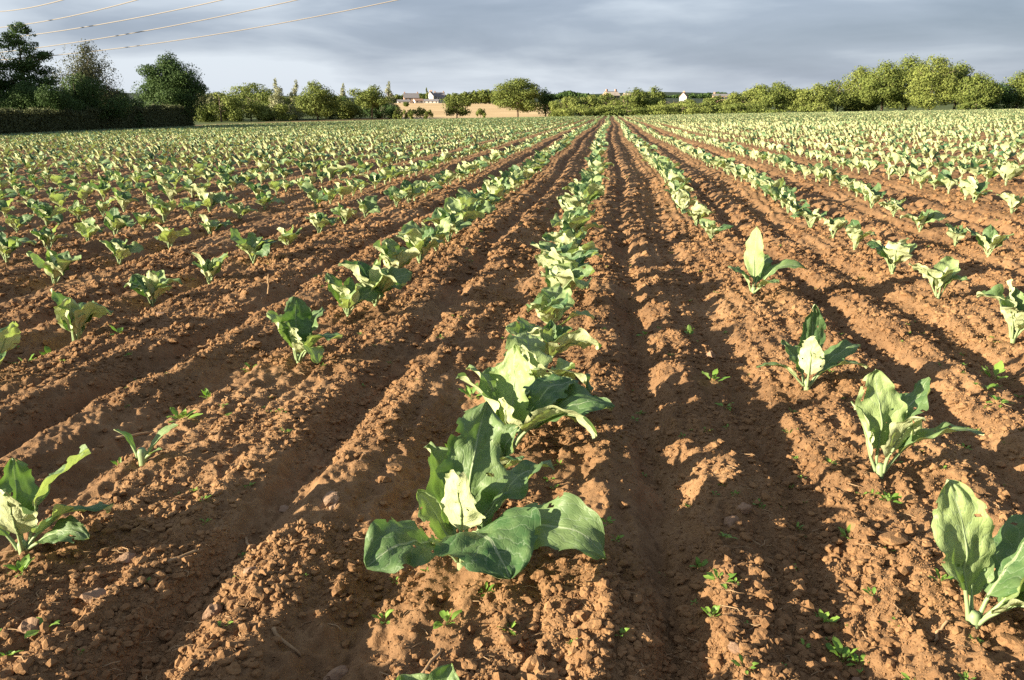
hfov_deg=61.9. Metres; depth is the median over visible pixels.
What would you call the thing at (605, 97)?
tree
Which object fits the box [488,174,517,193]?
cabbage plant
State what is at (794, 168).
cabbage plant
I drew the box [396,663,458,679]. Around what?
cabbage plant
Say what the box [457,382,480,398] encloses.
weed
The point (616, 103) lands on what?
shrub
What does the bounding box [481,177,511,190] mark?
cabbage plant
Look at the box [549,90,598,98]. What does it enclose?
distant wood
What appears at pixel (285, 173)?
cabbage plant
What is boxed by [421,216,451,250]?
cabbage plant
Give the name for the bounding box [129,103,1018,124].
distant land
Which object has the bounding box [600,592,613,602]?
clod
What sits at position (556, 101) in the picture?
shrub
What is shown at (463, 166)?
cabbage plant
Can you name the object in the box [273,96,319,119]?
shrub
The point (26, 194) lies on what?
cabbage plant
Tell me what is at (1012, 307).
cabbage plant
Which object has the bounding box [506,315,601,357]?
cabbage plant
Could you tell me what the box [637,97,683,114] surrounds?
shrub
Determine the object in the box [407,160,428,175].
cabbage plant
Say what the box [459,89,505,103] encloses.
distant wood
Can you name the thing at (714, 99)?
tree
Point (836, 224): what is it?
cabbage plant
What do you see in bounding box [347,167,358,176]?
cabbage plant
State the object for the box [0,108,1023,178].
cabbage crop
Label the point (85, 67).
sparse tree
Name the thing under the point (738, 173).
cabbage plant
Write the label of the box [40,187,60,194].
cabbage plant
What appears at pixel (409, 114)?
shrub
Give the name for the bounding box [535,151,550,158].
cabbage plant
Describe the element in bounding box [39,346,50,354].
weed
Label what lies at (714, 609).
weed
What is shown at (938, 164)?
cabbage plant
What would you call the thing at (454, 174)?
cabbage plant
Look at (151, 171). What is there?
cabbage plant
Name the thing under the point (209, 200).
cabbage plant
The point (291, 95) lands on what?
tree
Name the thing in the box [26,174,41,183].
cabbage plant
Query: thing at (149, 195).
cabbage plant
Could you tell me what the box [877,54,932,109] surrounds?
tree
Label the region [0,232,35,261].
cabbage plant
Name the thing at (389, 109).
shrub
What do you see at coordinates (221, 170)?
cabbage plant
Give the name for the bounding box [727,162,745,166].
cabbage plant
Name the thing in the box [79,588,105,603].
stone
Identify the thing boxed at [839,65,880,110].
tree
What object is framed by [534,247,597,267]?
cabbage plant
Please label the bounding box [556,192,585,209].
cabbage plant
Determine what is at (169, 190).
cabbage plant
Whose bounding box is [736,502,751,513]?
stone
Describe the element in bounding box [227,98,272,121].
shrub
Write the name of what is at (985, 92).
tree
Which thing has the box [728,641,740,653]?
stone
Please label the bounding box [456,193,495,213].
cabbage plant
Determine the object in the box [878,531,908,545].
clod
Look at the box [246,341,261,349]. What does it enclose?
clod
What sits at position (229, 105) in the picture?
shrub
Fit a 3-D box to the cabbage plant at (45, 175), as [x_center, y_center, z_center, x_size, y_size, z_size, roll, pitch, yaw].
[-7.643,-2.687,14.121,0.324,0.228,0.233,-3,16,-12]
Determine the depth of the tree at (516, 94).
197.57 m
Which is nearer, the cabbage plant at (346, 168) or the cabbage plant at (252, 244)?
the cabbage plant at (252, 244)
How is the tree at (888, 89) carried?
on the distant land
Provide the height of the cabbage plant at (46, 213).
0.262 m
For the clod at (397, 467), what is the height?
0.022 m
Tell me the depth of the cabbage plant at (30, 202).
9.39 m
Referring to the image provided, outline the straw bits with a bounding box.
[0,237,1022,679]
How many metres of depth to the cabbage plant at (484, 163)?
14.21 m
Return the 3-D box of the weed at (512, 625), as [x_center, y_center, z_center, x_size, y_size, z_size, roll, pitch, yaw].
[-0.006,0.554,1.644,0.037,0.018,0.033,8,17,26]
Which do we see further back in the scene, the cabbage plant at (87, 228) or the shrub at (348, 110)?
the shrub at (348, 110)
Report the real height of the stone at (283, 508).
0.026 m
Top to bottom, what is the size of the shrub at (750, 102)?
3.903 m
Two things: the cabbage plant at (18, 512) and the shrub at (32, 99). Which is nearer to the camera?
the cabbage plant at (18, 512)
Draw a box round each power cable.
[0,0,62,11]
[0,0,136,27]
[0,0,296,52]
[1,0,396,59]
[22,0,221,36]
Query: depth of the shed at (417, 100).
725.08 m
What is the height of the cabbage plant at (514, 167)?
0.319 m
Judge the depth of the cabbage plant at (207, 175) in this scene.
13.17 m
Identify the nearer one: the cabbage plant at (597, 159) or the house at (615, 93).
the cabbage plant at (597, 159)
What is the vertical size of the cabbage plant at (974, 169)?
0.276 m
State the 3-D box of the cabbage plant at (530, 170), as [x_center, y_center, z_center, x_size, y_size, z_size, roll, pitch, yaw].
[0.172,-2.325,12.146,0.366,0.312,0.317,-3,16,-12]
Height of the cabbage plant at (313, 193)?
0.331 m
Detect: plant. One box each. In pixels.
[0,180,8,189]
[0,189,17,199]
[0,198,16,216]
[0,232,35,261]
[0,321,20,363]
[0,444,113,554]
[4,174,27,183]
[5,214,33,232]
[10,182,27,193]
[17,199,45,213]
[19,188,36,201]
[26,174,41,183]
[26,249,80,284]
[30,223,67,248]
[31,179,47,190]
[31,203,66,226]
[40,171,55,181]
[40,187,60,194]
[49,190,70,206]
[50,173,66,188]
[50,289,113,340]
[57,182,78,195]
[63,185,93,203]
[66,173,87,182]
[67,200,90,219]
[74,217,104,241]
[89,179,113,200]
[90,173,115,183]
[96,197,114,216]
[99,238,143,264]
[103,169,114,181]
[104,206,135,234]
[112,187,138,211]
[114,170,131,182]
[114,423,177,467]
[116,181,135,191]
[124,270,182,305]
[126,171,151,182]
[131,162,148,171]
[132,212,163,228]
[135,181,150,194]
[144,168,161,182]
[146,191,161,207]
[150,197,176,221]
[153,172,175,183]
[154,224,190,248]
[158,165,177,173]
[158,181,189,200]
[166,171,183,186]
[178,197,203,216]
[179,179,207,197]
[181,167,198,174]
[183,173,200,182]
[190,183,226,211]
[192,252,228,283]
[193,162,207,171]
[193,170,216,181]
[197,182,210,190]
[199,214,232,234]
[210,192,237,206]
[211,165,231,180]
[215,179,232,191]
[218,164,237,175]
[218,173,246,190]
[220,201,257,219]
[230,228,276,262]
[238,171,258,181]
[243,181,270,195]
[247,168,263,172]
[255,160,271,169]
[255,170,269,182]
[255,190,284,209]
[267,169,282,180]
[267,296,341,363]
[268,179,282,194]
[273,166,293,179]
[277,225,301,244]
[281,180,295,191]
[293,160,312,174]
[296,177,309,189]
[300,182,332,208]
[304,174,320,183]
[305,212,338,232]
[307,160,322,173]
[316,160,326,170]
[316,170,328,182]
[321,186,340,203]
[322,160,330,168]
[322,166,341,180]
[325,272,384,316]
[331,202,356,223]
[333,181,353,199]
[335,164,352,178]
[338,258,411,305]
[340,178,364,195]
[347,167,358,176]
[352,177,373,192]
[354,167,364,175]
[357,158,369,173]
[357,196,380,217]
[359,172,385,188]
[364,162,374,172]
[364,401,605,579]
[373,158,388,169]
[373,238,420,268]
[377,168,393,184]
[382,165,400,181]
[383,185,411,207]
[393,165,413,176]
[393,169,404,178]
[396,220,444,263]
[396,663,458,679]
[397,179,424,202]
[403,164,417,177]
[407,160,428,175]
[413,180,428,200]
[418,160,433,172]
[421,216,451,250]
[422,180,442,195]
[422,207,470,241]
[426,160,436,170]
[429,174,448,185]
[432,156,443,167]
[435,173,453,184]
[440,169,464,184]
[444,196,484,233]
[455,166,469,181]
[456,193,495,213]
[456,196,477,212]
[456,344,614,452]
[457,163,475,178]
[458,188,499,205]
[458,424,524,476]
[459,160,477,176]
[470,159,488,173]
[476,189,504,204]
[477,156,495,168]
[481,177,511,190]
[482,179,509,205]
[483,367,575,433]
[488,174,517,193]
[490,170,520,193]
[496,330,593,392]
[505,170,529,191]
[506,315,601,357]
[508,165,533,175]
[509,168,527,187]
[518,166,534,182]
[520,163,542,177]
[521,165,535,179]
[522,158,545,165]
[525,159,540,176]
[526,283,594,324]
[530,156,546,172]
[530,240,594,257]
[532,153,547,171]
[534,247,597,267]
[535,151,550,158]
[540,263,594,290]
[542,220,586,238]
[542,228,602,257]
[550,206,602,232]
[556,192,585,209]
[558,199,569,225]
[562,182,599,198]
[563,202,595,216]
[568,179,590,186]
[572,190,592,206]
[573,183,604,201]
[581,168,608,178]
[582,175,600,183]
[584,155,613,165]
[585,170,603,183]
[586,167,604,173]
[588,160,608,167]
[589,164,604,169]
[590,152,606,160]
[642,153,659,167]
[646,155,672,172]
[647,154,666,168]
[648,163,661,175]
[652,157,677,166]
[656,159,680,168]
[658,162,666,182]
[660,162,681,169]
[662,169,691,182]
[663,165,683,174]
[664,180,693,194]
[664,181,696,209]
[665,169,690,179]
[666,176,688,184]
[674,189,698,213]
[682,201,715,225]
[695,154,714,165]
[699,218,732,239]
[706,156,721,168]
[710,158,720,168]
[718,157,734,170]
[718,158,734,174]
[725,165,748,181]
[726,164,738,179]
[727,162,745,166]
[728,226,807,293]
[737,168,758,181]
[747,166,766,187]
[749,175,774,189]
[756,175,770,195]
[756,304,868,390]
[757,151,770,162]
[760,178,791,202]
[760,180,790,187]
[767,153,790,166]
[770,185,795,207]
[775,156,792,169]
[777,155,794,172]
[778,191,807,212]
[786,162,802,173]
[786,199,809,218]
[790,208,827,227]
[797,164,811,178]
[808,162,825,181]
[810,166,826,182]
[818,148,831,162]
[820,165,842,185]
[821,152,839,165]
[823,217,847,237]
[830,155,848,166]
[835,174,847,187]
[836,157,847,168]
[838,177,863,190]
[843,180,860,196]
[845,219,876,249]
[846,159,854,170]
[849,156,864,172]
[851,369,984,478]
[857,180,880,200]
[863,157,886,174]
[863,186,886,207]
[867,238,916,273]
[878,197,905,216]
[883,152,891,161]
[884,161,897,179]
[889,149,905,164]
[893,165,909,179]
[898,152,914,167]
[900,209,946,231]
[908,162,927,183]
[909,256,967,298]
[910,155,923,166]
[911,171,932,188]
[918,157,933,169]
[926,174,943,189]
[931,479,1023,628]
[934,156,945,171]
[937,170,965,193]
[944,161,957,174]
[946,223,971,246]
[950,156,959,164]
[955,154,975,163]
[955,177,978,199]
[957,160,969,177]
[962,176,992,202]
[966,224,1013,256]
[967,160,981,178]
[968,158,985,164]
[976,279,1023,343]
[980,165,998,181]
[982,157,997,166]
[991,162,1023,184]
[995,157,1015,164]
[996,193,1023,213]
[1012,160,1023,168]
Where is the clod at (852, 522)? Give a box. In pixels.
[843,518,859,536]
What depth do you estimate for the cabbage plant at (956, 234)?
6.23 m
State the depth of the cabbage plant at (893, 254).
4.97 m
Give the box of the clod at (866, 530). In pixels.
[861,527,876,536]
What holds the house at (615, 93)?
on the distant land
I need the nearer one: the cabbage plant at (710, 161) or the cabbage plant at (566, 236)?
the cabbage plant at (566, 236)
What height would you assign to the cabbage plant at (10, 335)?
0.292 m
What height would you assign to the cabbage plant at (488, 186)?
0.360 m
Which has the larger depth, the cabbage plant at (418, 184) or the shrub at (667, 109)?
the shrub at (667, 109)
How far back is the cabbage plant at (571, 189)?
8.87 m
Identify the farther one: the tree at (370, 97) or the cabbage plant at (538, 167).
the tree at (370, 97)
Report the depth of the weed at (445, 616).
1.67 m
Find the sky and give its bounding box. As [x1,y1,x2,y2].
[0,0,1023,97]
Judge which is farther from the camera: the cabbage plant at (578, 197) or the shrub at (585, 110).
the shrub at (585, 110)
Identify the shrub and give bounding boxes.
[0,77,73,112]
[58,72,133,122]
[102,88,147,127]
[193,92,232,120]
[196,94,218,118]
[196,94,243,121]
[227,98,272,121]
[228,91,285,119]
[251,102,297,120]
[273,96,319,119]
[315,95,366,118]
[329,96,361,118]
[362,102,401,118]
[373,104,400,117]
[392,106,402,118]
[402,109,413,118]
[412,106,425,117]
[423,110,433,118]
[475,108,486,117]
[548,97,595,115]
[548,104,561,116]
[553,103,609,116]
[589,98,639,115]
[598,104,660,115]
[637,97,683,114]
[647,102,714,114]
[692,102,720,113]
[711,102,786,113]
[735,99,762,112]
[794,103,833,111]
[954,102,987,109]
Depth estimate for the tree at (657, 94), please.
201.98 m
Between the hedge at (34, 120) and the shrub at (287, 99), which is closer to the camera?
the hedge at (34, 120)
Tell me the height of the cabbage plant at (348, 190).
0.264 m
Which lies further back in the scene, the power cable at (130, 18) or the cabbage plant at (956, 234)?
the power cable at (130, 18)
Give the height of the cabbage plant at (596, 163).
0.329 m
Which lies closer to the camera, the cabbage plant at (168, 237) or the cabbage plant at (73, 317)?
the cabbage plant at (73, 317)
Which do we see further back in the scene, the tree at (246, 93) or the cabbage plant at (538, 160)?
the tree at (246, 93)
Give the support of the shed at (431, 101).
on the stubble field
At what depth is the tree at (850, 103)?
187.47 m
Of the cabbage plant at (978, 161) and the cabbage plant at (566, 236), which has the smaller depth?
the cabbage plant at (566, 236)
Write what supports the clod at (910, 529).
on the field soil
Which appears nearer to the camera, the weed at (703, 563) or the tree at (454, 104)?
the weed at (703, 563)
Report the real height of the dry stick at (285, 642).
0.044 m
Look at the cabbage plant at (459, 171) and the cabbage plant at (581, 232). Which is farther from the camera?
the cabbage plant at (459, 171)
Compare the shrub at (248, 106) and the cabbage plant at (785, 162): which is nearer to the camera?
the cabbage plant at (785, 162)
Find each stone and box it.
[17,617,40,638]
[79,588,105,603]
[115,552,135,563]
[202,603,222,619]
[243,566,256,573]
[279,505,288,512]
[322,491,339,509]
[323,665,348,679]
[705,351,715,362]
[724,515,738,527]
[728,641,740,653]
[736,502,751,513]
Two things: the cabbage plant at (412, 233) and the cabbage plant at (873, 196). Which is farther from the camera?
the cabbage plant at (873, 196)
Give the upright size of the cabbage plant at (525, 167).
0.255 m
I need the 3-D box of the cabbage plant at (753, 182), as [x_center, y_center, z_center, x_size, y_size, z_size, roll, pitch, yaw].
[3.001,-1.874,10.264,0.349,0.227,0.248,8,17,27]
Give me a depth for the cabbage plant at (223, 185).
11.52 m
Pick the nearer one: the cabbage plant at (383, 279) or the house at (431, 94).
the cabbage plant at (383, 279)
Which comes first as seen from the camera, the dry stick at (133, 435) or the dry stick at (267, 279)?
the dry stick at (133, 435)
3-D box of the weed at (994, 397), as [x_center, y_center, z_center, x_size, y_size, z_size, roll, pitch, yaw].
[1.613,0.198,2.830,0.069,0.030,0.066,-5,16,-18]
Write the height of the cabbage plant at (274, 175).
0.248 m
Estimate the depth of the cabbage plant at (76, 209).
8.48 m
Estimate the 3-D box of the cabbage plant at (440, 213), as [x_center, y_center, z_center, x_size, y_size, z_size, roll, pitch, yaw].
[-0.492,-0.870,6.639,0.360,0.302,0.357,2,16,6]
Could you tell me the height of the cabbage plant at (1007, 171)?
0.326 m
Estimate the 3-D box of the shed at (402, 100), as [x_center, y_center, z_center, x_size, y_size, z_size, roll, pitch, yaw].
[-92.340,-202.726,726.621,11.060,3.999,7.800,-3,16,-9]
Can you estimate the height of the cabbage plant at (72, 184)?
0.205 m
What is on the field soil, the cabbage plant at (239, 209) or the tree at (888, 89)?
the cabbage plant at (239, 209)
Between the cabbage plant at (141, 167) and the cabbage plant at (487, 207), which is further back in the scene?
the cabbage plant at (141, 167)
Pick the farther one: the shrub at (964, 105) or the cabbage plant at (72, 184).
the shrub at (964, 105)
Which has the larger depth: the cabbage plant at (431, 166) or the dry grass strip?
the dry grass strip
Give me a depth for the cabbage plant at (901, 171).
11.19 m
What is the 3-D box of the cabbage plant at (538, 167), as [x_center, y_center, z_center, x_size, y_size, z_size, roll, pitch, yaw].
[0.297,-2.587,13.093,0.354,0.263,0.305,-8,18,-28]
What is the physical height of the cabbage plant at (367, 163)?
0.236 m
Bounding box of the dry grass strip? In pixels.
[195,118,388,125]
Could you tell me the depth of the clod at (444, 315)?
4.30 m
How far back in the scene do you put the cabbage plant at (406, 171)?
13.39 m
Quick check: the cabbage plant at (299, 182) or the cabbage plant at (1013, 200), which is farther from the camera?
the cabbage plant at (299, 182)
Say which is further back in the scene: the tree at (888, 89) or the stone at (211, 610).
the tree at (888, 89)
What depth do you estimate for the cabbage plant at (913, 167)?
10.72 m
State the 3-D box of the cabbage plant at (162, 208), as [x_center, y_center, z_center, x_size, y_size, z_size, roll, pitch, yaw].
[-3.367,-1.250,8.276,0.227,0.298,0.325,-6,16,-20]
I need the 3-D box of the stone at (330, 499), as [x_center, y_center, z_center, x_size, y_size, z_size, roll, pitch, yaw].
[-0.468,0.417,2.207,0.047,0.032,0.086,-2,16,-6]
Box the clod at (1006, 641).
[996,632,1023,649]
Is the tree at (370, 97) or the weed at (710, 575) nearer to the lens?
the weed at (710, 575)
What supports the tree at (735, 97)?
on the distant land
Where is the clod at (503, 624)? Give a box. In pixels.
[499,617,506,629]
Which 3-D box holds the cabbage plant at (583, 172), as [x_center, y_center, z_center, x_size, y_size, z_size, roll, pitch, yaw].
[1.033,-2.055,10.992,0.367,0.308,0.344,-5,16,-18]
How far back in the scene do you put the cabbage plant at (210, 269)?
5.34 m
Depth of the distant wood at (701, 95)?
1404.52 m
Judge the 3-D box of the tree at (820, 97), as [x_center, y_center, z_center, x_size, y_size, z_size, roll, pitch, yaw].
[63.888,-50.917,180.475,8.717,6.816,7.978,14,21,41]
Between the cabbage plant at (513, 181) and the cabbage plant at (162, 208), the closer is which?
the cabbage plant at (162, 208)
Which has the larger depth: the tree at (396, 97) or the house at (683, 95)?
the house at (683, 95)
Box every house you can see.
[403,92,418,102]
[428,90,434,98]
[434,91,444,102]
[603,89,620,99]
[679,91,687,100]
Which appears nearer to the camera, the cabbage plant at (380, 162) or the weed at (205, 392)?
the weed at (205, 392)
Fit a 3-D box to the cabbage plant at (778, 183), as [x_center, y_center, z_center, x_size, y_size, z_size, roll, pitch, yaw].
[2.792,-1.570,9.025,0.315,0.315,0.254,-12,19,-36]
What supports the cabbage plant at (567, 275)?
on the field soil
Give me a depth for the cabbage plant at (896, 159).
14.17 m
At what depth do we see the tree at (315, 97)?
191.13 m
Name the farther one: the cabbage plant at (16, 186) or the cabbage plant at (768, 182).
the cabbage plant at (16, 186)
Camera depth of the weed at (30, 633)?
1.64 m
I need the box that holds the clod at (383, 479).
[378,476,391,482]
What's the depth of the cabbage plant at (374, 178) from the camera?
11.68 m
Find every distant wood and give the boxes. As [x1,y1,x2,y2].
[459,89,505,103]
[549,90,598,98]
[667,91,739,97]
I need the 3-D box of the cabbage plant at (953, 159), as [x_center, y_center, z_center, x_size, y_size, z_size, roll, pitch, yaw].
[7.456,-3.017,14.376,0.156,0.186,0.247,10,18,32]
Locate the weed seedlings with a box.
[0,140,1023,679]
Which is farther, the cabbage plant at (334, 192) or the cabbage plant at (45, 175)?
the cabbage plant at (45, 175)
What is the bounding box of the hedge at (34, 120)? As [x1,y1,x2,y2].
[0,102,195,134]
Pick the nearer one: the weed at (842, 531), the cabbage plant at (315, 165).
the weed at (842, 531)
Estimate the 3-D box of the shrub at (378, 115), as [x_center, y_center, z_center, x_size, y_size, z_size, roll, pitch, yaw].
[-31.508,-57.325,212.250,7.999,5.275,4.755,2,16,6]
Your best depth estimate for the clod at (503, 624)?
1.65 m
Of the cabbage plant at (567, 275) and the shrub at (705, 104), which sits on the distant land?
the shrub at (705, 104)
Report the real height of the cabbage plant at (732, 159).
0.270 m
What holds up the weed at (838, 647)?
on the field soil
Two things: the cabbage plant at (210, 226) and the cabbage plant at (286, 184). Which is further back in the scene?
the cabbage plant at (286, 184)
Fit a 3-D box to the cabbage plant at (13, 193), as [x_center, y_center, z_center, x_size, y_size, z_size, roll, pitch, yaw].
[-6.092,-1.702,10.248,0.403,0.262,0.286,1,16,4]
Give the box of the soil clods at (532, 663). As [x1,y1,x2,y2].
[0,171,1023,679]
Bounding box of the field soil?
[0,115,1023,679]
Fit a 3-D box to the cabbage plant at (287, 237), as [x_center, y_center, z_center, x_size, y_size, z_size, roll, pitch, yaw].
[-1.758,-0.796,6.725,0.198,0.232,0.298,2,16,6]
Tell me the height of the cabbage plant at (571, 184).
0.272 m
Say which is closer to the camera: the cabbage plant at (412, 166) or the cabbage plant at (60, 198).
the cabbage plant at (60, 198)
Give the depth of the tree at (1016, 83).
181.14 m
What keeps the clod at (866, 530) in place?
on the field soil
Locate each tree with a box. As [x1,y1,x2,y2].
[0,21,89,110]
[0,50,19,93]
[52,38,126,105]
[130,51,213,123]
[218,82,274,102]
[268,78,288,120]
[287,79,307,119]
[290,79,341,120]
[336,83,346,97]
[345,84,392,119]
[380,81,396,118]
[392,94,399,102]
[440,93,471,117]
[490,77,543,116]
[534,87,554,116]
[550,95,580,115]
[574,94,604,115]
[597,93,621,105]
[619,87,652,114]
[648,85,666,100]
[657,100,689,113]
[678,98,709,112]
[702,94,724,110]
[720,91,746,112]
[741,83,768,108]
[755,81,797,111]
[786,87,806,111]
[792,82,837,108]
[820,79,864,111]
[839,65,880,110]
[856,59,913,110]
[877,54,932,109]
[900,54,965,109]
[933,61,985,109]
[950,72,1003,104]
[978,82,1019,108]
[1002,70,1023,108]
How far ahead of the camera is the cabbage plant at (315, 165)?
14.93 m
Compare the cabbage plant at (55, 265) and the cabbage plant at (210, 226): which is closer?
the cabbage plant at (55, 265)
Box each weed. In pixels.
[3,554,34,576]
[25,617,60,637]
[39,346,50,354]
[110,325,122,334]
[111,457,120,464]
[167,407,202,422]
[199,388,210,397]
[372,609,393,623]
[433,609,461,628]
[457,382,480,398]
[497,621,515,635]
[602,516,614,525]
[684,325,693,333]
[690,557,707,567]
[700,604,720,616]
[701,369,728,381]
[703,568,736,588]
[715,402,733,410]
[731,654,758,673]
[814,609,839,621]
[826,636,858,662]
[838,524,851,538]
[846,652,868,672]
[878,490,901,502]
[929,568,954,583]
[974,382,995,390]
[981,360,1007,380]
[986,394,1013,407]
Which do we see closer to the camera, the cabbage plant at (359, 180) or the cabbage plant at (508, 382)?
the cabbage plant at (508, 382)
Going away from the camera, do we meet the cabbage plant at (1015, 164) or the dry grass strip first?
the cabbage plant at (1015, 164)
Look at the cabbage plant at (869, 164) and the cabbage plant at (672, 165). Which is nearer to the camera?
the cabbage plant at (672, 165)
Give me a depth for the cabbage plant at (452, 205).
7.14 m
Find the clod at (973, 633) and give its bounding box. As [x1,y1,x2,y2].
[968,630,976,637]
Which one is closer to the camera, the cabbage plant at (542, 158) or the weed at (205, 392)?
the weed at (205, 392)
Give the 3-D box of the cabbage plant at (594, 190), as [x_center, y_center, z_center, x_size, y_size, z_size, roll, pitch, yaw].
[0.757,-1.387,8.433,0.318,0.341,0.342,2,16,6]
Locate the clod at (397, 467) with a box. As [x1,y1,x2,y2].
[385,463,402,471]
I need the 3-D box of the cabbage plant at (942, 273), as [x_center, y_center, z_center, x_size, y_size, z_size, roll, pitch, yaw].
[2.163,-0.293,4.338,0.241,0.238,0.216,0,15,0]
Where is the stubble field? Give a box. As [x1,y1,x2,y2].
[389,103,549,119]
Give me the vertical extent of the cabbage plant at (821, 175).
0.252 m
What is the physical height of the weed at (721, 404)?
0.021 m
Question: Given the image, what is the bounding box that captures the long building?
[712,92,730,101]
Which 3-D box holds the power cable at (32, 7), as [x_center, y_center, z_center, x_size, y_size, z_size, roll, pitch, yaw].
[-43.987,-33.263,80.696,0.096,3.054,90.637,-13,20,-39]
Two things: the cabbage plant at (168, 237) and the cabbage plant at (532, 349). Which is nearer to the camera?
the cabbage plant at (532, 349)
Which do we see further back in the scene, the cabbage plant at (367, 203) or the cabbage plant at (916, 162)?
the cabbage plant at (916, 162)
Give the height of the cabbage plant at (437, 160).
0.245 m
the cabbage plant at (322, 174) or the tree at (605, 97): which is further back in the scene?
the tree at (605, 97)
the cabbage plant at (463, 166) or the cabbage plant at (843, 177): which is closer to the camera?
the cabbage plant at (843, 177)
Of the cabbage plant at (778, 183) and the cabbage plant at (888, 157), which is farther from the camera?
the cabbage plant at (888, 157)
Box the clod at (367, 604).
[361,598,375,610]
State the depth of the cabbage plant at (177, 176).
12.28 m
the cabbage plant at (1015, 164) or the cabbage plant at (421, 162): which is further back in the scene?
the cabbage plant at (421, 162)
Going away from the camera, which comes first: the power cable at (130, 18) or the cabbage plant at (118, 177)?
the cabbage plant at (118, 177)
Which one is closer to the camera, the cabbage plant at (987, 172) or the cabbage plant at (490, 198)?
the cabbage plant at (490, 198)
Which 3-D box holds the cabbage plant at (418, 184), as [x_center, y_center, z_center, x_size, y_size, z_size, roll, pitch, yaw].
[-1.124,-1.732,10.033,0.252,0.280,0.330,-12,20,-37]
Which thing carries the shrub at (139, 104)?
on the distant land
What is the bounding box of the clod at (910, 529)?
[903,523,916,536]
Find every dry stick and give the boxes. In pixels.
[115,431,151,439]
[167,549,200,563]
[244,536,253,550]
[265,274,271,295]
[271,627,301,656]
[421,648,442,672]
[933,620,949,642]
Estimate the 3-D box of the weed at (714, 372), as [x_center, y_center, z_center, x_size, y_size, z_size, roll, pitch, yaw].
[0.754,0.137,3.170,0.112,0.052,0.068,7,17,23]
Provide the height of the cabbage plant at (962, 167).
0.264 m
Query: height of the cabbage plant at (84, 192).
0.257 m
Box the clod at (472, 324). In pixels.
[466,319,478,328]
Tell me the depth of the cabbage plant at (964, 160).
13.93 m
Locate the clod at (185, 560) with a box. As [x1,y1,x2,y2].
[180,555,194,564]
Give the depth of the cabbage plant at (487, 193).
8.75 m
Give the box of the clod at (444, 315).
[441,312,455,318]
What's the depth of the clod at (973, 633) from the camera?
1.63 m
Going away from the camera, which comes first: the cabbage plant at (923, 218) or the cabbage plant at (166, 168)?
the cabbage plant at (923, 218)
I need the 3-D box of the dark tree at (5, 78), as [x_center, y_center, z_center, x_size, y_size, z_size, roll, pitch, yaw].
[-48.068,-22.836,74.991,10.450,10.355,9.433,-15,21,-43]
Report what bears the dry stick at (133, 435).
on the field soil
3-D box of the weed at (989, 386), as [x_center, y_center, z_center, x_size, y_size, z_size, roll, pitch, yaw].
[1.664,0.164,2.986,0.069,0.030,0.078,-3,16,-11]
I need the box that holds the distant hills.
[127,92,975,102]
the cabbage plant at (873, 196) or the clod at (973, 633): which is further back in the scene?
the cabbage plant at (873, 196)
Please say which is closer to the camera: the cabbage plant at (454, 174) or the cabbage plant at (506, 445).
the cabbage plant at (506, 445)
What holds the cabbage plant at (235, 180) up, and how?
on the field soil
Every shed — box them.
[397,99,409,102]
[412,99,423,102]
[423,99,438,102]
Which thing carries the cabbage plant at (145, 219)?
on the field soil
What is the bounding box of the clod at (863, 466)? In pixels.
[856,464,870,469]
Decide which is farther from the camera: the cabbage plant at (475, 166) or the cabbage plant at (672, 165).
the cabbage plant at (475, 166)
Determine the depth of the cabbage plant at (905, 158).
13.82 m
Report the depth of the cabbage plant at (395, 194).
9.18 m
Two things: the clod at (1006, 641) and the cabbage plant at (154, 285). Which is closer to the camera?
the clod at (1006, 641)
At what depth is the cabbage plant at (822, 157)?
15.05 m
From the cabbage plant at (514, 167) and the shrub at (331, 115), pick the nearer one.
the cabbage plant at (514, 167)
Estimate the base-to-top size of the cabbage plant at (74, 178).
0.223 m
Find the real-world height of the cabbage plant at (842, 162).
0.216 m
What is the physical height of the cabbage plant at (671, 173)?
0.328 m
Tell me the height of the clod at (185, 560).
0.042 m
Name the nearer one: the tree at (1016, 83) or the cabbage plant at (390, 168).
the cabbage plant at (390, 168)
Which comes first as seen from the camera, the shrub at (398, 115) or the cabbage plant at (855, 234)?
the cabbage plant at (855, 234)
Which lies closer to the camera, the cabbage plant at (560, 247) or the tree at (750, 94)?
the cabbage plant at (560, 247)
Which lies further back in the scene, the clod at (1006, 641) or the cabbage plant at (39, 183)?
the cabbage plant at (39, 183)
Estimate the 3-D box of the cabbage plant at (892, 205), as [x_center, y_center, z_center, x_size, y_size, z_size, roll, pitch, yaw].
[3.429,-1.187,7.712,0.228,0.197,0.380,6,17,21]
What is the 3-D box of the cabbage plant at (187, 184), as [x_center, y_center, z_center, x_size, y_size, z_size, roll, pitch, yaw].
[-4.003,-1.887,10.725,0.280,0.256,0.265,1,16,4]
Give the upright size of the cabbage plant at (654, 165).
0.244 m
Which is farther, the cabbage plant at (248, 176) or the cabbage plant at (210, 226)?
the cabbage plant at (248, 176)
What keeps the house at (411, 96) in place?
on the distant land
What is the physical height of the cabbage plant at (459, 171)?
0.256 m
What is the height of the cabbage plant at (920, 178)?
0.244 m
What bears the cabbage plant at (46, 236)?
on the field soil
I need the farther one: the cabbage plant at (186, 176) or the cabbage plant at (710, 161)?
the cabbage plant at (710, 161)
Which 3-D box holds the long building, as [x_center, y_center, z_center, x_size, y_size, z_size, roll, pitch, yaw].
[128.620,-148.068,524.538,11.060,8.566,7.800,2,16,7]
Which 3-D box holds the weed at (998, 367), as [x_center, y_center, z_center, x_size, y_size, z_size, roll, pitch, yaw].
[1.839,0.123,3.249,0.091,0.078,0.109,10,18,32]
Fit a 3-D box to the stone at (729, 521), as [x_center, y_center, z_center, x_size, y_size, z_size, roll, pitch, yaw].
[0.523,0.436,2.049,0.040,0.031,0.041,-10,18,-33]

